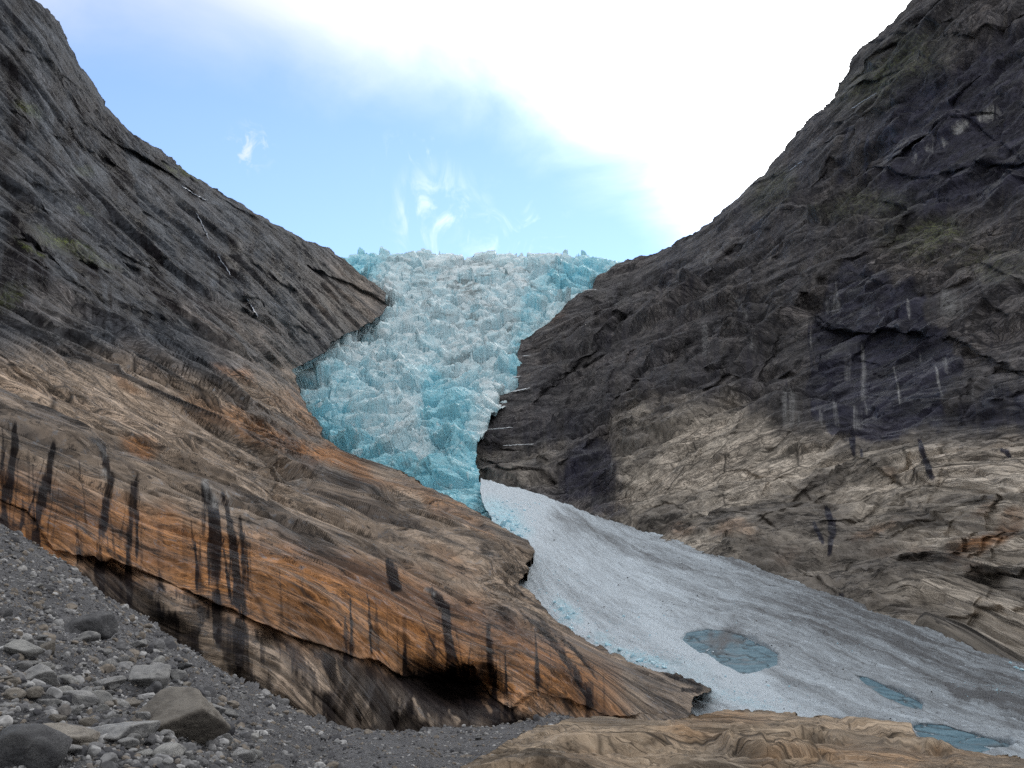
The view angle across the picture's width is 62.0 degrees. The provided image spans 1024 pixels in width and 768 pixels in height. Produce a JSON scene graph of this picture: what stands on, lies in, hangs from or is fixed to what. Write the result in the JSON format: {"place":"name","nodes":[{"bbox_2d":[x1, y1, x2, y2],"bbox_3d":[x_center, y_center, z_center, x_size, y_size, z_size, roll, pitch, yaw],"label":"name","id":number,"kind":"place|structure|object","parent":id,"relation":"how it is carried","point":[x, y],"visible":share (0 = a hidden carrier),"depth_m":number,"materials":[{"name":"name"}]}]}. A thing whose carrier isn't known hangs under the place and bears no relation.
{"place":"outdoors","nodes":[
{"label":"outdoors","id":0,"kind":"place"},
{"bbox_2d":[0,524,573,767],"bbox_3d":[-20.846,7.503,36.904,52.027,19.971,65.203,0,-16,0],"label":"ground","id":1,"kind":"structure","parent":0,"point":[205,681],"depth_m":29.73,"materials":[{"name":"grey gravel"}]},
{"bbox_2d":[0,607,12,617],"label":"boulder","id":2,"kind":"object","parent":1,"relation":"on","point":[8,612],"visible":0.57,"depth_m":22.29,"materials":[{"name":"stone"}]},
{"bbox_2d":[0,675,15,680],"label":"stone","id":3,"kind":"object","parent":1,"relation":"on","point":[5,678],"visible":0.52,"depth_m":13.16,"materials":[{"name":"grey stone"}]},
{"bbox_2d":[0,702,18,706],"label":"stone","id":4,"kind":"object","parent":1,"relation":"on","point":[8,704],"visible":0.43,"depth_m":11.54,"materials":[{"name":"grey stone"}]},
{"bbox_2d":[4,679,17,686],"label":"stone","id":5,"kind":"object","parent":1,"relation":"on","point":[14,682],"visible":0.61,"depth_m":13.00,"materials":[{"name":"grey stone"}]},
{"bbox_2d":[3,687,25,698],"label":"boulder","id":6,"kind":"object","parent":1,"relation":"on","point":[10,692],"visible":0.95,"depth_m":12.28,"materials":[{"name":"grey stone"}]},
{"bbox_2d":[3,639,44,657],"bbox_3d":[-9.369,5.122,16.479,0.757,0.360,0.780,-2,-16,7],"label":"boulder","id":7,"kind":"object","parent":1,"relation":"on","point":[25,648],"visible":0.98,"depth_m":16.21,"materials":[{"name":"stone"}]},
{"bbox_2d":[15,661,32,669],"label":"stone","id":8,"kind":"object","parent":1,"relation":"on","point":[25,665],"visible":0.83,"depth_m":15.12,"materials":[{"name":"grey stone"}]},
{"bbox_2d":[22,636,34,643],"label":"stone","id":9,"kind":"object","parent":1,"relation":"on","point":[30,639],"visible":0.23,"depth_m":17.34,"materials":[{"name":"grey stone"}]},
{"bbox_2d":[21,660,41,664],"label":"boulder","id":10,"kind":"object","parent":1,"relation":"on","point":[34,662],"visible":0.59,"depth_m":15.98,"materials":[{"name":"grey stone"}]},
{"bbox_2d":[25,686,43,698],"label":"stone","id":11,"kind":"object","parent":1,"relation":"on","point":[34,692],"visible":0.95,"depth_m":12.79,"materials":[{"name":"grey stone"}]},
{"bbox_2d":[28,703,41,709],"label":"stone","id":12,"kind":"object","parent":1,"relation":"on","point":[34,705],"visible":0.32,"depth_m":11.77,"materials":[{"name":"grey stone"}]},
{"bbox_2d":[0,723,72,767],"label":"boulder","id":13,"kind":"object","parent":1,"relation":"on","point":[34,745],"visible":1,"depth_m":9.05,"materials":[{"name":"stone"}]},
{"bbox_2d":[24,664,59,686],"bbox_3d":[-7.961,4.898,14.323,0.536,0.363,0.842,8,-16,19],"label":"boulder","id":14,"kind":"object","parent":1,"relation":"on","point":[44,673],"visible":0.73,"depth_m":14.22,"materials":[{"name":"grey stone"}]},
{"bbox_2d":[36,634,47,639],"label":"stone","id":15,"kind":"object","parent":1,"relation":"on","point":[41,637],"visible":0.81,"depth_m":19.48,"materials":[{"name":"grey stone"}]},
{"bbox_2d":[37,662,55,669],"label":"stone","id":16,"kind":"object","parent":1,"relation":"on","point":[52,666],"visible":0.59,"depth_m":16.01,"materials":[{"name":"grey stone"}]},
{"bbox_2d":[39,640,55,654],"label":"boulder","id":17,"kind":"object","parent":1,"relation":"on","point":[49,645],"visible":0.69,"depth_m":17.58,"materials":[{"name":"grey stone"}]},
{"bbox_2d":[43,609,54,614],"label":"boulder","id":18,"kind":"object","parent":1,"relation":"on","point":[47,611],"visible":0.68,"depth_m":28.01,"materials":[{"name":"grey stone"}]},
{"bbox_2d":[37,699,61,705],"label":"boulder","id":19,"kind":"object","parent":1,"relation":"on","point":[48,702],"visible":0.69,"depth_m":12.71,"materials":[{"name":"grey stone"}]},
{"bbox_2d":[49,576,58,581],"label":"boulder","id":20,"kind":"object","parent":1,"relation":"on","point":[53,578],"visible":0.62,"depth_m":36.47,"materials":[{"name":"grey stone"}]},
{"bbox_2d":[48,714,66,722],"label":"stone","id":21,"kind":"object","parent":1,"relation":"on","point":[57,718],"visible":0.88,"depth_m":11.32,"materials":[{"name":"grey stone"}]},
{"bbox_2d":[58,686,73,690],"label":"stone","id":22,"kind":"object","parent":1,"relation":"on","point":[64,688],"visible":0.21,"depth_m":13.56,"materials":[{"name":"grey stone"}]},
{"bbox_2d":[58,674,79,684],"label":"boulder","id":23,"kind":"object","parent":1,"relation":"on","point":[67,679],"visible":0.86,"depth_m":15.50,"materials":[{"name":"stone"}]},
{"bbox_2d":[43,722,99,744],"bbox_3d":[-5.298,4.202,10.074,0.768,0.361,0.609,10,-15,-28],"label":"boulder","id":24,"kind":"object","parent":1,"relation":"on","point":[77,734],"visible":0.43,"depth_m":10.04,"materials":[{"name":"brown stone"}]},
{"bbox_2d":[67,744,82,752],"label":"stone","id":25,"kind":"object","parent":1,"relation":"on","point":[73,748],"visible":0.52,"depth_m":9.67,"materials":[{"name":"grey stone"}]},
{"bbox_2d":[71,705,82,714],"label":"stone","id":26,"kind":"object","parent":1,"relation":"on","point":[76,710],"visible":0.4,"depth_m":12.35,"materials":[{"name":"grey stone"}]},
{"bbox_2d":[62,690,99,707],"bbox_3d":[-6.729,4.862,13.223,0.656,0.212,0.420,6,-2,-5],"label":"boulder","id":27,"kind":"object","parent":1,"relation":"on","point":[87,698],"visible":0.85,"depth_m":13.12,"materials":[{"name":"grey stone"}]},
{"bbox_2d":[77,742,88,746],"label":"boulder","id":28,"kind":"object","parent":1,"relation":"on","point":[84,743],"visible":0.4,"depth_m":9.93,"materials":[{"name":"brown stone"}]},
{"bbox_2d":[81,686,92,691],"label":"boulder","id":29,"kind":"object","parent":1,"relation":"on","point":[88,688],"visible":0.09,"depth_m":14.95,"materials":[{"name":"grey stone"}]},
{"bbox_2d":[78,717,98,726],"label":"stone","id":30,"kind":"object","parent":1,"relation":"on","point":[87,721],"visible":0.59,"depth_m":11.85,"materials":[{"name":"grey stone"}]},
{"bbox_2d":[77,631,100,641],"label":"stone","id":31,"kind":"object","parent":1,"relation":"on","point":[90,636],"visible":0.89,"depth_m":23.82,"materials":[{"name":"grey stone"}]},
{"bbox_2d":[68,611,118,639],"bbox_3d":[-12.792,7.416,25.934,1.044,0.954,1.308,-4,-16,15],"label":"boulder","id":32,"kind":"object","parent":1,"relation":"on","point":[105,624],"visible":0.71,"depth_m":25.68,"materials":[{"name":"stone"}]},
{"bbox_2d":[92,686,102,690],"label":"stone","id":33,"kind":"object","parent":1,"relation":"on","point":[97,688],"visible":0.2,"depth_m":15.03,"materials":[{"name":"grey stone"}]},
{"bbox_2d":[92,690,112,701],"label":"stone","id":34,"kind":"object","parent":1,"relation":"on","point":[104,695],"visible":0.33,"depth_m":13.60,"materials":[{"name":"grey stone"}]},
{"bbox_2d":[95,704,109,711],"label":"stone","id":35,"kind":"object","parent":1,"relation":"on","point":[104,707],"visible":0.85,"depth_m":12.89,"materials":[{"name":"grey stone"}]},
{"bbox_2d":[96,648,112,655],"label":"stone","id":36,"kind":"object","parent":1,"relation":"on","point":[107,651],"visible":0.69,"depth_m":22.49,"materials":[{"name":"grey stone"}]},
{"bbox_2d":[101,658,117,666],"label":"stone","id":37,"kind":"object","parent":1,"relation":"on","point":[112,661],"visible":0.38,"depth_m":19.43,"materials":[{"name":"grey stone"}]},
{"bbox_2d":[93,675,126,687],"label":"boulder","id":38,"kind":"object","parent":1,"relation":"on","point":[118,679],"visible":0.69,"depth_m":17.00,"materials":[{"name":"grey stone"}]},
{"bbox_2d":[105,690,114,695],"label":"stone","id":39,"kind":"object","parent":1,"relation":"on","point":[112,692],"visible":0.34,"depth_m":15.18,"materials":[{"name":"grey stone"}]},
{"bbox_2d":[105,683,119,690],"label":"stone","id":40,"kind":"object","parent":1,"relation":"on","point":[113,686],"visible":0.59,"depth_m":16.91,"materials":[{"name":"grey stone"}]},
{"bbox_2d":[103,714,121,719],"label":"stone","id":41,"kind":"object","parent":1,"relation":"on","point":[113,715],"visible":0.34,"depth_m":12.33,"materials":[{"name":"grey stone"}]},
{"bbox_2d":[113,697,130,706],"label":"boulder","id":42,"kind":"object","parent":1,"relation":"on","point":[121,702],"visible":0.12,"depth_m":13.72,"materials":[{"name":"grey stone"}]},
{"bbox_2d":[117,655,129,661],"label":"stone","id":43,"kind":"object","parent":1,"relation":"on","point":[123,658],"visible":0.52,"depth_m":22.22,"materials":[{"name":"grey stone"}]},
{"bbox_2d":[89,720,159,741],"bbox_3d":[-5.047,4.502,10.929,0.679,0.304,1.041,-2,-16,6],"label":"boulder","id":44,"kind":"object","parent":1,"relation":"on","point":[116,732],"visible":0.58,"depth_m":10.75,"materials":[{"name":"grey stone"}]},
{"bbox_2d":[116,737,139,747],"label":"stone","id":45,"kind":"object","parent":1,"relation":"on","point":[132,742],"visible":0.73,"depth_m":10.28,"materials":[{"name":"grey stone"}]},
{"bbox_2d":[125,698,141,706],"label":"stone","id":46,"kind":"object","parent":1,"relation":"on","point":[133,702],"visible":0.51,"depth_m":14.54,"materials":[{"name":"grey stone"}]},
{"bbox_2d":[126,733,141,741],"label":"stone","id":47,"kind":"object","parent":1,"relation":"on","point":[137,736],"visible":0.32,"depth_m":10.57,"materials":[{"name":"grey stone"}]},
{"bbox_2d":[131,639,146,646],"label":"stone","id":48,"kind":"object","parent":1,"relation":"on","point":[141,643],"visible":0.98,"depth_m":28.94,"materials":[{"name":"grey stone"}]},
{"bbox_2d":[135,712,150,719],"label":"stone","id":49,"kind":"object","parent":1,"relation":"on","point":[144,715],"visible":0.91,"depth_m":12.35,"materials":[{"name":"grey stone"}]},
{"bbox_2d":[137,748,153,755],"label":"boulder","id":50,"kind":"object","parent":1,"relation":"on","point":[147,752],"visible":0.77,"depth_m":10.06,"materials":[{"name":"stone"}]},
{"bbox_2d":[128,664,170,688],"bbox_3d":[-7.770,6.342,18.247,0.829,0.669,1.239,6,-17,-21],"label":"boulder","id":51,"kind":"object","parent":1,"relation":"on","point":[144,675],"visible":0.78,"depth_m":17.97,"materials":[{"name":"grey stone"}]},
{"bbox_2d":[145,739,154,744],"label":"stone","id":52,"kind":"object","parent":1,"relation":"on","point":[150,742],"visible":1,"depth_m":10.76,"materials":[{"name":"grey stone"}]},
{"bbox_2d":[146,681,161,693],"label":"stone","id":53,"kind":"object","parent":1,"relation":"on","point":[155,687],"visible":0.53,"depth_m":17.32,"materials":[{"name":"grey stone"}]},
{"bbox_2d":[152,655,164,663],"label":"stone","id":54,"kind":"object","parent":1,"relation":"on","point":[160,658],"visible":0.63,"depth_m":23.84,"materials":[{"name":"grey stone"}]},
{"bbox_2d":[159,729,174,735],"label":"stone","id":55,"kind":"object","parent":1,"relation":"on","point":[166,732],"visible":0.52,"depth_m":11.80,"materials":[{"name":"grey stone"}]},
{"bbox_2d":[163,736,171,741],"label":"stone","id":56,"kind":"object","parent":1,"relation":"on","point":[167,738],"visible":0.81,"depth_m":11.21,"materials":[{"name":"grey stone"}]},
{"bbox_2d":[152,742,185,756],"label":"boulder","id":57,"kind":"object","parent":1,"relation":"on","point":[172,748],"visible":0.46,"depth_m":10.30,"materials":[{"name":"stone"}]},
{"bbox_2d":[170,669,186,679],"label":"stone","id":58,"kind":"object","parent":1,"relation":"on","point":[178,674],"visible":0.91,"depth_m":22.91,"materials":[{"name":"grey stone"}]},
{"bbox_2d":[129,687,230,743],"bbox_3d":[-4.979,5.004,12.721,1.219,0.896,1.170,-4,-16,14],"label":"boulder","id":59,"kind":"object","parent":1,"relation":"on","point":[194,714],"visible":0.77,"depth_m":12.59,"materials":[{"name":"grey stone"}]},
{"bbox_2d":[176,663,191,668],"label":"stone","id":60,"kind":"object","parent":1,"relation":"on","point":[183,665],"visible":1,"depth_m":28.72,"materials":[{"name":"grey stone"}]},
{"bbox_2d":[182,682,190,686],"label":"stone","id":61,"kind":"object","parent":1,"relation":"on","point":[188,684],"visible":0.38,"depth_m":22.98,"materials":[{"name":"grey stone"}]},
{"bbox_2d":[184,750,193,759],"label":"stone","id":62,"kind":"object","parent":1,"relation":"on","point":[189,755],"visible":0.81,"depth_m":10.54,"materials":[{"name":"grey stone"}]},
{"bbox_2d":[208,701,225,713],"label":"boulder","id":63,"kind":"object","parent":1,"relation":"on","point":[220,709],"visible":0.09,"depth_m":18.42,"materials":[{"name":"grey stone"}]},
{"bbox_2d":[221,733,234,744],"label":"boulder","id":64,"kind":"object","parent":1,"relation":"on","point":[228,737],"visible":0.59,"depth_m":13.81,"materials":[{"name":"stone"}]},
{"bbox_2d":[224,708,238,718],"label":"boulder","id":65,"kind":"object","parent":1,"relation":"on","point":[229,712],"visible":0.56,"depth_m":22.97,"materials":[{"name":"grey stone"}]},
{"bbox_2d":[230,742,238,748],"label":"stone","id":66,"kind":"object","parent":1,"relation":"on","point":[234,745],"visible":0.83,"depth_m":13.53,"materials":[{"name":"grey stone"}]},
{"bbox_2d":[230,748,257,762],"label":"boulder","id":67,"kind":"object","parent":1,"relation":"on","point":[246,755],"visible":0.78,"depth_m":13.01,"materials":[{"name":"grey stone"}]},
{"bbox_2d":[251,733,258,740],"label":"stone","id":68,"kind":"object","parent":1,"relation":"on","point":[255,736],"visible":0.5,"depth_m":16.64,"materials":[{"name":"grey stone"}]},
{"bbox_2d":[249,748,262,759],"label":"stone","id":69,"kind":"object","parent":1,"relation":"on","point":[259,753],"visible":0.43,"depth_m":13.39,"materials":[{"name":"grey stone"}]},
{"bbox_2d":[258,739,267,744],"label":"boulder","id":70,"kind":"object","parent":1,"relation":"on","point":[263,740],"visible":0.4,"depth_m":17.95,"materials":[{"name":"grey stone"}]},
{"bbox_2d":[0,530,563,767],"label":"rubble","id":71,"kind":"object","parent":1,"relation":"on","point":[108,756],"visible":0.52,"depth_m":18.34,"materials":[{"name":"grey stone"}]},
{"bbox_2d":[460,709,1023,767],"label":"rock outcrop","id":72,"kind":"object","parent":1,"relation":"on","point":[728,738],"visible":0.99,"depth_m":29.54,"materials":[{"name":"beige stone"}]},
{"bbox_2d":[0,0,710,731],"bbox_3d":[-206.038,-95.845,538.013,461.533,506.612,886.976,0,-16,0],"label":"mountain","id":73,"kind":"structure","parent":0,"point":[178,466],"depth_m":128.16,"materials":[{"name":"brown stone"}]},
{"bbox_2d":[218,256,257,315],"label":"waterfall","id":74,"kind":"structure","parent":73,"relation":"on","point":[247,299],"depth_m":474.52,"materials":[{"name":"white liquid"}]},
{"bbox_2d":[292,246,620,520],"bbox_3d":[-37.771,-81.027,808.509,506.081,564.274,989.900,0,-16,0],"label":"glacier","id":75,"kind":"object","parent":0,"point":[415,379],"visible":0.53,"depth_m":643.53,"materials":[{"name":"blue ice"}]},
{"bbox_2d":[36,0,910,261],"label":"sky","id":76,"kind":"structure","parent":0,"point":[618,130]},
{"bbox_2d":[475,0,1023,662],"bbox_3d":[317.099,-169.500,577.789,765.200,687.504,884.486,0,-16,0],"label":"cliff","id":77,"kind":"structure","parent":0,"point":[809,370],"depth_m":379.14,"materials":[{"name":"grey stone"}]},
{"bbox_2d":[480,478,1023,758],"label":"snow","id":78,"kind":"structure","parent":0,"point":[617,557],"depth_m":142.89,"materials":[{"name":"white snow"}]},
{"bbox_2d":[500,520,506,525],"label":"ice block","id":79,"kind":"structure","parent":78,"relation":"on","point":[503,522],"depth_m":251.34,"materials":[{"name":"blue ice"}]},
{"bbox_2d":[682,629,777,673],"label":"ice patch","id":80,"kind":"object","parent":78,"relation":"on","point":[747,656],"visible":0.84,"depth_m":122.28,"materials":[{"name":"blue ice"}]},
{"bbox_2d":[485,492,1019,711],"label":"ice debris","id":81,"kind":"object","parent":78,"relation":"on","point":[624,607],"visible":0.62,"depth_m":149.46,"materials":[{"name":"ice"}]},
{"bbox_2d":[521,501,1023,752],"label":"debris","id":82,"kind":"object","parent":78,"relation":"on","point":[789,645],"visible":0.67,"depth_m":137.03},
{"bbox_2d":[860,677,922,709],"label":"ice patch","id":83,"kind":"object","parent":78,"relation":"on","point":[888,693],"visible":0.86,"depth_m":97.65,"materials":[{"name":"blue ice"}]},
{"bbox_2d":[913,724,1009,752],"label":"ice patch","id":84,"kind":"object","parent":78,"relation":"on","point":[953,737],"visible":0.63,"depth_m":76.70,"materials":[{"name":"blue ice"}]}
]}

